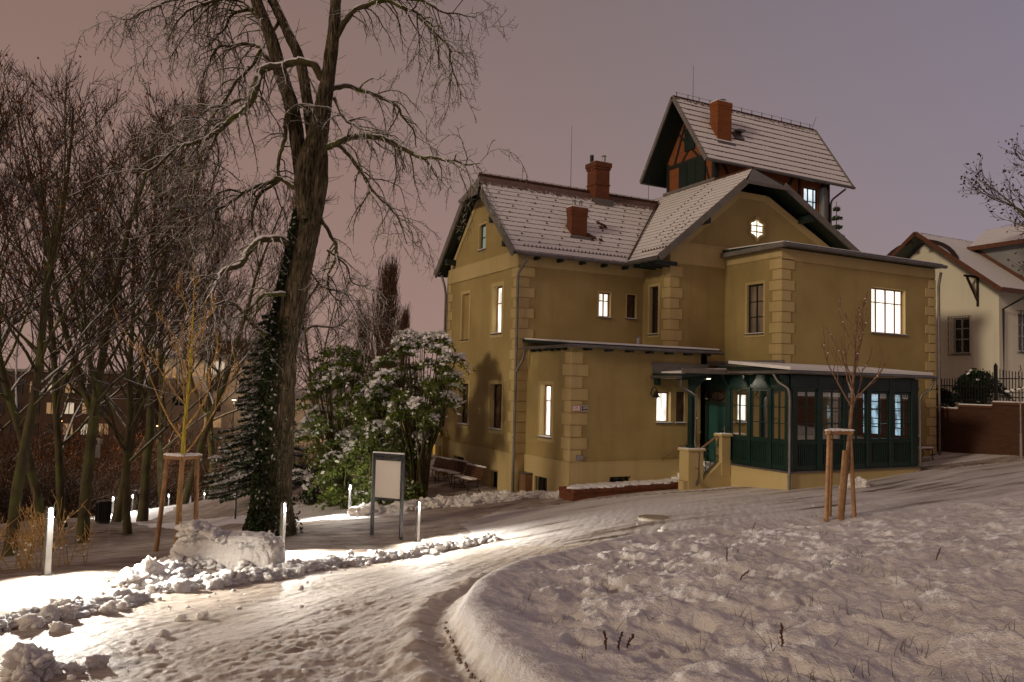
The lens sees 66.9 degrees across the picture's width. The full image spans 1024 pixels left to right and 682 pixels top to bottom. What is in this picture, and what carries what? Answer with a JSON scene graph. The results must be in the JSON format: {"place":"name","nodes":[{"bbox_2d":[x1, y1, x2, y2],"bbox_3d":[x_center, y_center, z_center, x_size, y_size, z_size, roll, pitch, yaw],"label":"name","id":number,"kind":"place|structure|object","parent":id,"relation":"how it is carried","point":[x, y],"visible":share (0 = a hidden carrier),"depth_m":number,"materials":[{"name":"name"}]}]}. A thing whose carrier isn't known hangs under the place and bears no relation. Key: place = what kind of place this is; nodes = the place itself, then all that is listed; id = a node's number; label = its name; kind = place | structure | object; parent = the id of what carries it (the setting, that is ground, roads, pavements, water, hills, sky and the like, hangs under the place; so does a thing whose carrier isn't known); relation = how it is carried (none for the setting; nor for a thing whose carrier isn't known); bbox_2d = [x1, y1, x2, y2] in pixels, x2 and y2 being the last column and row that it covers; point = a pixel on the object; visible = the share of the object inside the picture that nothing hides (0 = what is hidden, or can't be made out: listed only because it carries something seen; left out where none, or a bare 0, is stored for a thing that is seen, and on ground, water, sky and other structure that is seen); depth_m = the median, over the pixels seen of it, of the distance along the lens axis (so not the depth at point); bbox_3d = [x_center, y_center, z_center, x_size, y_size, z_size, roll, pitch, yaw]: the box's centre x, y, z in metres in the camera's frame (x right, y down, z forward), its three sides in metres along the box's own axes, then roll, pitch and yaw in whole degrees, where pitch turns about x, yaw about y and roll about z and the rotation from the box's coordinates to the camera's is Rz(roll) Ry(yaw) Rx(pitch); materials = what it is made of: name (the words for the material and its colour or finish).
{"place":"outdoors","nodes":[
{"label":"outdoors","id":0,"kind":"place"},
{"bbox_2d":[91,502,408,528],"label":"path","id":1,"kind":"structure","parent":0,"point":[307,513],"depth_m":28.96,"materials":[{"name":"snow"}]},
{"bbox_2d":[118,191,347,495],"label":"bare tree","id":2,"kind":"object","parent":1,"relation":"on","point":[210,433],"visible":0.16,"depth_m":66.57,"materials":[{"name":"brown plant"}]},
{"bbox_2d":[0,541,599,681],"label":"road","id":3,"kind":"structure","parent":0,"point":[400,635],"depth_m":7.00,"materials":[{"name":"snow"}]},
{"bbox_2d":[0,642,64,681],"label":"snow lump","id":4,"kind":"object","parent":3,"relation":"on","point":[27,662],"visible":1,"depth_m":5.41,"materials":[{"name":"snow"}]},
{"bbox_2d":[48,621,72,632],"bbox_3d":[-4.532,2.881,7.783,0.219,0.152,0.177,3,-3,-27],"label":"snow lump","id":5,"kind":"object","parent":3,"relation":"on","point":[57,627],"visible":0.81,"depth_m":7.74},
{"bbox_2d":[63,660,87,674],"bbox_3d":[-3.191,2.411,5.657,0.169,0.137,0.143,3,-3,-27],"label":"snow lump","id":6,"kind":"object","parent":3,"relation":"on","point":[71,667],"visible":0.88,"depth_m":5.63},
{"bbox_2d":[0,587,161,632],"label":"snow bank","id":7,"kind":"structure","parent":3,"relation":"on","point":[62,608],"depth_m":8.58,"materials":[{"name":"snow"}]},
{"bbox_2d":[85,654,110,668],"bbox_3d":[-3.136,2.447,5.863,0.173,0.146,0.172,3,-3,-27],"label":"snow lump","id":8,"kind":"object","parent":3,"relation":"on","point":[94,661],"visible":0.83,"depth_m":5.84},
{"bbox_2d":[145,566,304,595],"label":"snow bank","id":9,"kind":"structure","parent":3,"relation":"on","point":[208,581],"depth_m":11.02,"materials":[{"name":"snow"}]},
{"bbox_2d":[157,519,294,570],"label":"snow block","id":10,"kind":"structure","parent":3,"relation":"on","point":[199,544],"depth_m":12.53,"materials":[{"name":"snow"}]},
{"bbox_2d":[286,545,422,572],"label":"snow bank","id":11,"kind":"structure","parent":3,"relation":"on","point":[346,559],"depth_m":14.12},
{"bbox_2d":[0,492,835,679],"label":"snow crumbs","id":12,"kind":"object","parent":3,"relation":"on","point":[134,641],"visible":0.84,"depth_m":6.80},
{"bbox_2d":[443,621,480,681],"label":"soil crumbs","id":13,"kind":"object","parent":3,"relation":"on","point":[459,655],"visible":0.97,"depth_m":5.38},
{"bbox_2d":[0,388,1023,614],"bbox_3d":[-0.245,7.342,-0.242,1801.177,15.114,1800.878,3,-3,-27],"label":"ground","id":14,"kind":"structure","parent":0,"point":[115,550],"depth_m":20.31,"materials":[{"name":"snow"}]},
{"bbox_2d":[0,500,90,572],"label":"twiggy shrub","id":15,"kind":"object","parent":14,"relation":"on","point":[27,541],"visible":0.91,"depth_m":11.84,"materials":[{"name":"plant"}]},
{"bbox_2d":[37,506,54,576],"bbox_3d":[-6.641,3.013,11.087,0.170,1.280,0.170,-1,-4,38],"label":"lamp bollard","id":16,"kind":"object","parent":14,"relation":"on","point":[48,542],"visible":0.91,"depth_m":11.07,"materials":[{"name":"white"}]},
{"bbox_2d":[0,450,109,522],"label":"bare thicket","id":17,"kind":"object","parent":14,"relation":"on","point":[52,462],"visible":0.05,"depth_m":52.40,"materials":[{"name":"brown plant"}]},
{"bbox_2d":[6,487,104,566],"bbox_3d":[-7.344,3.048,12.689,1.400,1.258,1.038,2,-3,-7],"label":"twiggy shrub","id":18,"kind":"object","parent":14,"relation":"on","point":[62,524],"visible":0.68,"depth_m":12.53,"materials":[{"name":"plant"}]},
{"bbox_2d":[0,450,116,523],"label":"bare thicket","id":19,"kind":"object","parent":14,"relation":"on","point":[4,511],"visible":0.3,"depth_m":45.93,"materials":[{"name":"brown plant"}]},
{"bbox_2d":[0,114,141,549],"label":"bare tree","id":20,"kind":"object","parent":14,"relation":"on","point":[18,423],"visible":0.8,"depth_m":25.09,"materials":[{"name":"brown plant"}]},
{"bbox_2d":[0,78,141,433],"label":"bare tree","id":21,"kind":"object","parent":14,"relation":"on","point":[20,318],"visible":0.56,"depth_m":27.24,"materials":[{"name":"brown plant"}]},
{"bbox_2d":[0,413,152,497],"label":"bare thicket","id":22,"kind":"object","parent":14,"relation":"on","point":[10,465],"visible":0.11,"depth_m":66.34,"materials":[{"name":"brown plant"}]},
{"bbox_2d":[0,369,163,461],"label":"apartment block","id":23,"kind":"structure","parent":14,"relation":"on","point":[44,403],"depth_m":84.26,"materials":[{"name":"brown brick"}]},
{"bbox_2d":[0,455,166,518],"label":"bare thicket","id":24,"kind":"object","parent":14,"relation":"on","point":[72,494],"visible":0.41,"depth_m":45.62,"materials":[{"name":"brown plant"}]},
{"bbox_2d":[0,50,175,556],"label":"bare tree","id":25,"kind":"object","parent":14,"relation":"on","point":[16,492],"visible":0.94,"depth_m":24.42,"materials":[{"name":"brown plant"}]},
{"bbox_2d":[0,67,201,526],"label":"bare tree","id":26,"kind":"object","parent":14,"relation":"on","point":[59,448],"visible":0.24,"depth_m":32.54,"materials":[{"name":"brown plant"}]},
{"bbox_2d":[0,409,206,490],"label":"bare thicket","id":27,"kind":"object","parent":14,"relation":"on","point":[51,439],"visible":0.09,"depth_m":67.67,"materials":[{"name":"brown plant"}]},
{"bbox_2d":[95,500,111,523],"bbox_3d":[-18.295,7.679,34.687,0.630,1.060,0.640,3,-3,-27],"label":"litter bin","id":28,"kind":"object","parent":14,"relation":"on","point":[103,512],"visible":0.94,"depth_m":34.46,"materials":[{"name":"grey metal"}]},
{"bbox_2d":[4,410,219,504],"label":"bare thicket","id":29,"kind":"object","parent":14,"relation":"on","point":[117,456],"visible":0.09,"depth_m":67.27,"materials":[{"name":"brown plant"}]},
{"bbox_2d":[0,44,232,543],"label":"bare tree","id":30,"kind":"object","parent":14,"relation":"on","point":[93,406],"visible":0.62,"depth_m":28.71,"materials":[{"name":"brown plant"}]},
{"bbox_2d":[1,71,242,521],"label":"bare tree","id":31,"kind":"object","parent":14,"relation":"on","point":[117,515],"visible":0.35,"depth_m":36.83,"materials":[{"name":"brown plant"}]},
{"bbox_2d":[2,411,241,489],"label":"bare thicket","id":32,"kind":"object","parent":14,"relation":"on","point":[206,456],"visible":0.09,"depth_m":78.87,"materials":[{"name":"brown plant"}]},
{"bbox_2d":[49,446,205,516],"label":"bare thicket","id":33,"kind":"object","parent":14,"relation":"on","point":[136,479],"visible":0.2,"depth_m":56.53,"materials":[{"name":"brown plant"}]},
{"bbox_2d":[19,112,267,533],"bbox_3d":[-14.712,-0.933,31.766,9.839,18.584,8.505,3,-4,-28],"label":"bare tree","id":34,"kind":"object","parent":14,"relation":"on","point":[126,515],"visible":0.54,"depth_m":31.31,"materials":[{"name":"brown plant"}]},
{"bbox_2d":[96,555,200,589],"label":"snow bank","id":35,"kind":"structure","parent":14,"relation":"on","point":[148,570],"depth_m":10.95,"materials":[{"name":"snow"}]},
{"bbox_2d":[50,110,262,521],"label":"bare tree","id":36,"kind":"object","parent":14,"relation":"on","point":[143,511],"visible":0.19,"depth_m":40.69,"materials":[{"name":"brown plant"}]},
{"bbox_2d":[97,454,215,508],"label":"bare thicket","id":37,"kind":"object","parent":14,"relation":"on","point":[169,490],"visible":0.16,"depth_m":59.21,"materials":[{"name":"brown plant"}]},
{"bbox_2d":[115,446,231,502],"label":"bare thicket","id":38,"kind":"object","parent":14,"relation":"on","point":[203,473],"visible":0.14,"depth_m":67.79,"materials":[{"name":"brown plant"}]},
{"bbox_2d":[113,262,238,536],"bbox_3d":[-6.386,1.310,14.702,2.310,5.552,1.573,3,-3,-27],"label":"young tree","id":39,"kind":"object","parent":14,"relation":"on","point":[186,404],"visible":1,"depth_m":14.71,"materials":[{"name":"brown plant"}]},
{"bbox_2d":[153,453,202,551],"bbox_3d":[-6.404,3.215,14.781,0.826,2.133,0.421,2,-3,-16],"label":"tree stake","id":40,"kind":"object","parent":14,"relation":"on","point":[167,457],"visible":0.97,"depth_m":14.82,"materials":[{"name":"brown wood"}]},
{"bbox_2d":[71,161,307,506],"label":"bare tree","id":41,"kind":"object","parent":14,"relation":"on","point":[160,448],"visible":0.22,"depth_m":54.52,"materials":[{"name":"brown plant"}]},
{"bbox_2d":[156,354,256,474],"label":"apartment block","id":42,"kind":"structure","parent":14,"relation":"on","point":[224,421],"depth_m":92.23,"materials":[{"name":"brown brick"}]},
{"bbox_2d":[191,363,204,376],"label":"window","id":43,"kind":"structure","parent":42,"relation":"in","point":[201,366],"depth_m":92.42,"materials":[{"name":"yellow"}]},
{"bbox_2d":[194,435,236,496],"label":"evergreen shrub","id":44,"kind":"object","parent":14,"relation":"on","point":[216,457],"visible":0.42,"depth_m":57.88,"materials":[{"name":"green plant"}]},
{"bbox_2d":[200,339,257,356],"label":"brick block","id":45,"kind":"structure","parent":14,"relation":"on","point":[228,348],"depth_m":99.22,"materials":[{"name":"brown brick"}]},
{"bbox_2d":[139,174,339,504],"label":"bare tree","id":46,"kind":"object","parent":14,"relation":"on","point":[187,491],"visible":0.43,"depth_m":47.92,"materials":[{"name":"brown plant"}]},
{"bbox_2d":[201,311,308,503],"bbox_3d":[-12.194,3.329,38.361,5.611,9.659,5.071,3,-3,-27],"label":"spruce tree","id":47,"kind":"object","parent":14,"relation":"on","point":[239,478],"visible":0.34,"depth_m":37.34,"materials":[{"name":"green plant"}]},
{"bbox_2d":[230,282,330,389],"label":"bare tree","id":48,"kind":"object","parent":14,"relation":"on","point":[263,342],"visible":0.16,"depth_m":70.57,"materials":[{"name":"brown plant"}]},
{"bbox_2d":[279,501,287,550],"bbox_3d":[-4.685,3.930,15.819,0.170,1.280,0.170,0,-3,24],"label":"lamp bollard","id":49,"kind":"object","parent":14,"relation":"on","point":[283,519],"visible":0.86,"depth_m":15.81,"materials":[{"name":"white"}]},
{"bbox_2d":[59,0,530,536],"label":"old tree","id":50,"kind":"object","parent":14,"relation":"on","point":[273,478],"visible":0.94,"depth_m":18.75,"materials":[{"name":"brown plant"}]},
{"bbox_2d":[229,266,378,468],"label":"bare tree","id":51,"kind":"object","parent":14,"relation":"on","point":[308,367],"visible":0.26,"depth_m":57.78,"materials":[{"name":"brown plant"}]},
{"bbox_2d":[293,441,320,472],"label":"bare thicket","id":52,"kind":"object","parent":14,"relation":"on","point":[303,459],"visible":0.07,"depth_m":59.05,"materials":[{"name":"brown plant"}]},
{"bbox_2d":[292,464,324,505],"bbox_3d":[-7.900,5.835,29.938,2.544,2.174,2.078,1,-3,7],"label":"evergreen shrub","id":53,"kind":"object","parent":14,"relation":"on","point":[307,475],"visible":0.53,"depth_m":29.74,"materials":[{"name":"green plant"}]},
{"bbox_2d":[294,395,371,463],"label":"apartment block","id":54,"kind":"structure","parent":14,"relation":"on","point":[298,417],"depth_m":95.36,"materials":[{"name":"brown"}]},
{"bbox_2d":[294,343,380,510],"bbox_3d":[-6.473,3.230,28.607,3.584,6.356,3.670,-1,-4,41],"label":"evergreen shrub","id":55,"kind":"object","parent":14,"relation":"on","point":[339,437],"visible":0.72,"depth_m":28.11,"materials":[{"name":"green plant"}]},
{"bbox_2d":[309,451,367,510],"bbox_3d":[-5.939,5.127,27.669,2.298,2.475,2.288,2,-3,-7],"label":"evergreen shrub","id":56,"kind":"object","parent":14,"relation":"on","point":[341,493],"visible":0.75,"depth_m":27.29,"materials":[{"name":"green plant"}]},
{"bbox_2d":[353,310,373,455],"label":"poplar tree","id":57,"kind":"object","parent":14,"relation":"on","point":[364,343],"visible":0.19,"depth_m":70.66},
{"bbox_2d":[332,372,410,504],"bbox_3d":[-4.819,3.543,26.820,2.771,5.074,2.668,3,-3,-27],"label":"evergreen shrub","id":58,"kind":"object","parent":14,"relation":"on","point":[365,416],"visible":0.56,"depth_m":26.51,"materials":[{"name":"green plant"}]},
{"bbox_2d":[365,254,402,417],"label":"poplar tree","id":59,"kind":"object","parent":14,"relation":"on","point":[388,283],"visible":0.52,"depth_m":57.88,"materials":[{"name":"plant"}]},
{"bbox_2d":[370,451,404,539],"bbox_3d":[-3.115,3.992,19.351,0.946,2.414,0.109,0,-3,23],"label":"notice board","id":60,"kind":"object","parent":14,"relation":"on","point":[388,478],"visible":0.87,"depth_m":19.36,"materials":[{"name":"metal"}]},
{"bbox_2d":[375,478,426,504],"bbox_3d":[-3.793,5.247,26.007,1.623,1.342,1.744,0,-4,29],"label":"evergreen shrub","id":61,"kind":"object","parent":14,"relation":"on","point":[407,494],"visible":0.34,"depth_m":26.10,"materials":[{"name":"green plant"}]},
{"bbox_2d":[394,302,413,404],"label":"poplar tree","id":62,"kind":"object","parent":14,"relation":"on","point":[405,322],"visible":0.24,"depth_m":66.71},
{"bbox_2d":[348,328,474,503],"bbox_3d":[-3.551,2.835,27.296,4.334,6.646,4.510,1,-3,11],"label":"evergreen shrub","id":63,"kind":"object","parent":14,"relation":"on","point":[418,432],"visible":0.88,"depth_m":26.78,"materials":[{"name":"green plant"}]},
{"bbox_2d":[413,501,420,541],"bbox_3d":[-2.305,4.553,18.923,0.170,1.280,0.170,-1,-4,36],"label":"lamp bollard","id":64,"kind":"object","parent":14,"relation":"on","point":[417,523],"visible":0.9,"depth_m":18.90,"materials":[{"name":"white"}]},
{"bbox_2d":[347,489,531,516],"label":"snow bank","id":65,"kind":"structure","parent":14,"relation":"on","point":[436,502],"depth_m":24.67,"materials":[{"name":"snow"}]},
{"bbox_2d":[429,456,450,482],"bbox_3d":[-2.993,5.081,30.732,0.746,0.951,1.394,3,-4,-33],"label":"park bench","id":66,"kind":"object","parent":14,"relation":"on","point":[435,467],"visible":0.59,"depth_m":30.73,"materials":[{"name":"beige wood"}]},
{"bbox_2d":[404,532,499,554],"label":"snow bank","id":67,"kind":"structure","parent":14,"relation":"on","point":[434,547],"depth_m":17.20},
{"bbox_2d":[437,458,468,486],"bbox_3d":[-2.274,4.971,29.356,0.733,0.949,1.394,3,-4,-33],"label":"park bench","id":68,"kind":"object","parent":14,"relation":"on","point":[452,471],"visible":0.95,"depth_m":29.35,"materials":[{"name":"beige wood"}]},
{"bbox_2d":[452,463,486,492],"bbox_3d":[-1.561,4.946,27.983,0.716,0.948,1.411,3,-4,-33],"label":"park bench","id":69,"kind":"object","parent":14,"relation":"on","point":[470,477],"visible":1,"depth_m":27.96,"materials":[{"name":"beige wood"}]},
{"bbox_2d":[518,471,532,491],"bbox_3d":[0.462,4.991,26.649,0.291,0.940,0.520,3,-3,-27],"label":"wooden box","id":70,"kind":"object","parent":14,"relation":"on","point":[526,482],"visible":0.69,"depth_m":26.49,"materials":[{"name":"brown wood"}]},
{"bbox_2d":[527,490,558,498],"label":"snow bank","id":71,"kind":"structure","parent":14,"relation":"on","point":[540,494],"depth_m":24.66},
{"bbox_2d":[434,65,947,492],"bbox_3d":[7.373,-2.477,31.394,17.680,19.500,15.175,3,-3,-27],"label":"villa","id":72,"kind":"object","parent":14,"relation":"on","point":[735,283],"visible":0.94,"depth_m":28.45,"materials":[{"name":"yellow paint"}]},
{"bbox_2d":[456,380,469,428],"bbox_3d":[-1.880,2.537,31.167,0.295,1.906,1.190,3,-3,-27],"label":"window","id":73,"kind":"structure","parent":72,"relation":"in","point":[466,397],"depth_m":31.34,"materials":[{"name":"brown wood"}]},
{"bbox_2d":[459,290,470,342],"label":"blind window","id":74,"kind":"structure","parent":72,"relation":"in","point":[467,297],"depth_m":31.49,"materials":[{"name":"yellow paint"}]},
{"bbox_2d":[477,221,486,252],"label":"window","id":75,"kind":"structure","parent":72,"relation":"in","point":[484,228],"depth_m":30.39,"materials":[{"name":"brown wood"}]},
{"bbox_2d":[487,380,503,434],"bbox_3d":[-0.531,2.428,28.551,0.295,1.946,1.240,3,-3,-27],"label":"window","id":76,"kind":"structure","parent":72,"relation":"in","point":[499,385],"depth_m":28.77,"materials":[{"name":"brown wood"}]},
{"bbox_2d":[490,281,504,337],"bbox_3d":[-0.476,-1.153,28.808,0.295,2.066,1.060,3,-3,-27],"label":"window","id":77,"kind":"structure","parent":72,"relation":"in","point":[500,290],"depth_m":29.04,"materials":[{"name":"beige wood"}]},
{"bbox_2d":[537,381,553,442],"bbox_3d":[1.207,2.359,26.051,0.295,2.014,1.020,3,-3,-27],"label":"window","id":78,"kind":"structure","parent":72,"relation":"in","point":[549,385],"depth_m":26.25,"materials":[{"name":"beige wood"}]},
{"bbox_2d":[597,291,611,318],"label":"window","id":79,"kind":"structure","parent":72,"relation":"in","point":[603,298],"depth_m":29.07,"materials":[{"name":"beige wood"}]},
{"bbox_2d":[625,293,637,319],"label":"window","id":80,"kind":"structure","parent":72,"relation":"in","point":[630,299],"depth_m":29.63,"materials":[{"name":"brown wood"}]},
{"bbox_2d":[647,283,659,337],"bbox_3d":[5.385,-1.143,29.173,0.245,2.020,0.720,3,-3,-27],"label":"window","id":81,"kind":"structure","parent":72,"relation":"in","point":[656,290],"depth_m":29.32,"materials":[{"name":"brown wood"}]},
{"bbox_2d":[655,392,672,423],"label":"window","id":82,"kind":"structure","parent":72,"relation":"in","point":[662,401],"depth_m":26.51,"materials":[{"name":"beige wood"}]},
{"bbox_2d":[675,392,686,423],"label":"window","id":83,"kind":"structure","parent":72,"relation":"in","point":[679,395],"depth_m":26.74,"materials":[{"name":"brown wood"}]},
{"bbox_2d":[745,280,765,336],"bbox_3d":[8.855,-1.154,28.149,0.195,2.020,1.000,3,-3,-27],"label":"window","id":84,"kind":"structure","parent":72,"relation":"in","point":[757,293],"depth_m":28.18,"materials":[{"name":"black"}]},
{"bbox_2d":[748,217,764,241],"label":"star window","id":85,"kind":"structure","parent":72,"relation":"in","point":[756,226],"depth_m":30.39,"materials":[{"name":"white"}]},
{"bbox_2d":[871,287,907,335],"bbox_3d":[14.366,-1.120,29.659,2.040,1.775,0.265,3,-3,-27],"label":"window","id":86,"kind":"structure","parent":72,"relation":"in","point":[886,303],"depth_m":29.80,"materials":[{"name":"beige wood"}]},
{"bbox_2d":[1005,365,1023,458],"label":"gate post","id":87,"kind":"object","parent":14,"relation":"on","point":[1020,434],"visible":0.97,"depth_m":27.74,"materials":[{"name":"metal"}]},
{"bbox_2d":[0,0,1023,387],"label":"sky","id":88,"kind":"structure","parent":0,"point":[903,94],"materials":[{"name":"purple"}]},
{"bbox_2d":[458,495,1023,681],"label":"snow field","id":89,"kind":"structure","parent":0,"point":[959,633],"depth_m":6.26,"materials":[{"name":"snow"}]},
{"bbox_2d":[824,428,856,521],"bbox_3d":[7.005,2.975,16.534,0.612,2.197,0.575,0,-4,30],"label":"tree stake","id":90,"kind":"object","parent":89,"relation":"on","point":[830,432],"visible":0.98,"depth_m":16.55,"materials":[{"name":"brown wood"}]},
{"bbox_2d":[821,292,889,519],"bbox_3d":[7.141,1.407,16.812,1.931,5.021,1.213,2,-3,-16],"label":"young tree","id":91,"kind":"object","parent":89,"relation":"on","point":[843,482],"visible":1,"depth_m":16.65,"materials":[{"name":"brown plant"}]},
{"bbox_2d":[460,451,1023,547],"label":"yard","id":92,"kind":"structure","parent":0,"point":[596,519],"depth_m":20.78,"materials":[{"name":"snow"}]},
{"bbox_2d":[559,478,678,500],"bbox_3d":[4.227,5.102,25.232,5.872,1.150,0.985,3,-3,-27],"label":"brick planter","id":93,"kind":"object","parent":92,"relation":"on","point":[577,492],"visible":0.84,"depth_m":24.30,"materials":[{"name":"brick"}]},
{"bbox_2d":[638,514,668,520],"bbox_3d":[3.424,4.255,18.558,0.800,0.083,0.800,3,-3,-27],"label":"manhole cover","id":94,"kind":"object","parent":92,"relation":"on","point":[649,517],"visible":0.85,"depth_m":18.47,"materials":[{"name":"beige"}]},
{"bbox_2d":[847,474,869,487],"bbox_3d":[10.602,4.377,23.811,0.811,0.574,0.760,3,-3,-27],"label":"snow lump","id":95,"kind":"object","parent":92,"relation":"on","point":[860,482],"visible":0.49,"depth_m":23.58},
{"bbox_2d":[935,401,1023,455],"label":"retaining wall","id":96,"kind":"structure","parent":92,"relation":"on","point":[994,429],"depth_m":29.86,"materials":[{"name":"red brick"}]},
{"bbox_2d":[935,363,1023,403],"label":"iron fence","id":97,"kind":"object","parent":96,"relation":"on","point":[996,392],"visible":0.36,"depth_m":29.93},
{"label":"terrace","id":98,"kind":"structure","parent":0,"visible":0},
{"bbox_2d":[832,201,844,236],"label":"spruce tree","id":99,"kind":"object","parent":98,"relation":"on","point":[836,218],"visible":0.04,"depth_m":46.64,"materials":[{"name":"green plant"}]},
{"bbox_2d":[935,386,957,406],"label":"evergreen shrub","id":100,"kind":"object","parent":98,"relation":"on","point":[945,402],"visible":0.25,"depth_m":32.14,"materials":[{"name":"green plant"}]},
{"bbox_2d":[887,225,1023,405],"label":"neighbour house","id":101,"kind":"structure","parent":98,"relation":"on","point":[982,304],"depth_m":34.84,"materials":[{"name":"beige paint"}]},
{"bbox_2d":[948,315,970,355],"bbox_3d":[20.260,-0.232,35.020,0.349,1.783,1.002,3,-3,-27],"label":"window","id":102,"kind":"structure","parent":101,"relation":"in","point":[961,336],"depth_m":35.08,"materials":[{"name":"black glass"}]},
{"bbox_2d":[1017,310,1023,353],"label":"window","id":103,"kind":"structure","parent":101,"relation":"in","point":[1020,315],"depth_m":34.42,"materials":[{"name":"white glass"}]},
{"bbox_2d":[945,368,1014,405],"bbox_3d":[18.995,2.220,31.435,2.560,2.260,2.267,1,-3,12],"label":"evergreen shrub","id":104,"kind":"object","parent":98,"relation":"on","point":[972,372],"visible":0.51,"depth_m":31.13,"materials":[{"name":"green plant"}]},
{"bbox_2d":[957,132,1023,275],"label":"leafy tree","id":105,"kind":"object","parent":98,"relation":"on","point":[1010,204],"visible":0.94,"depth_m":32.03,"materials":[{"name":"plant"}]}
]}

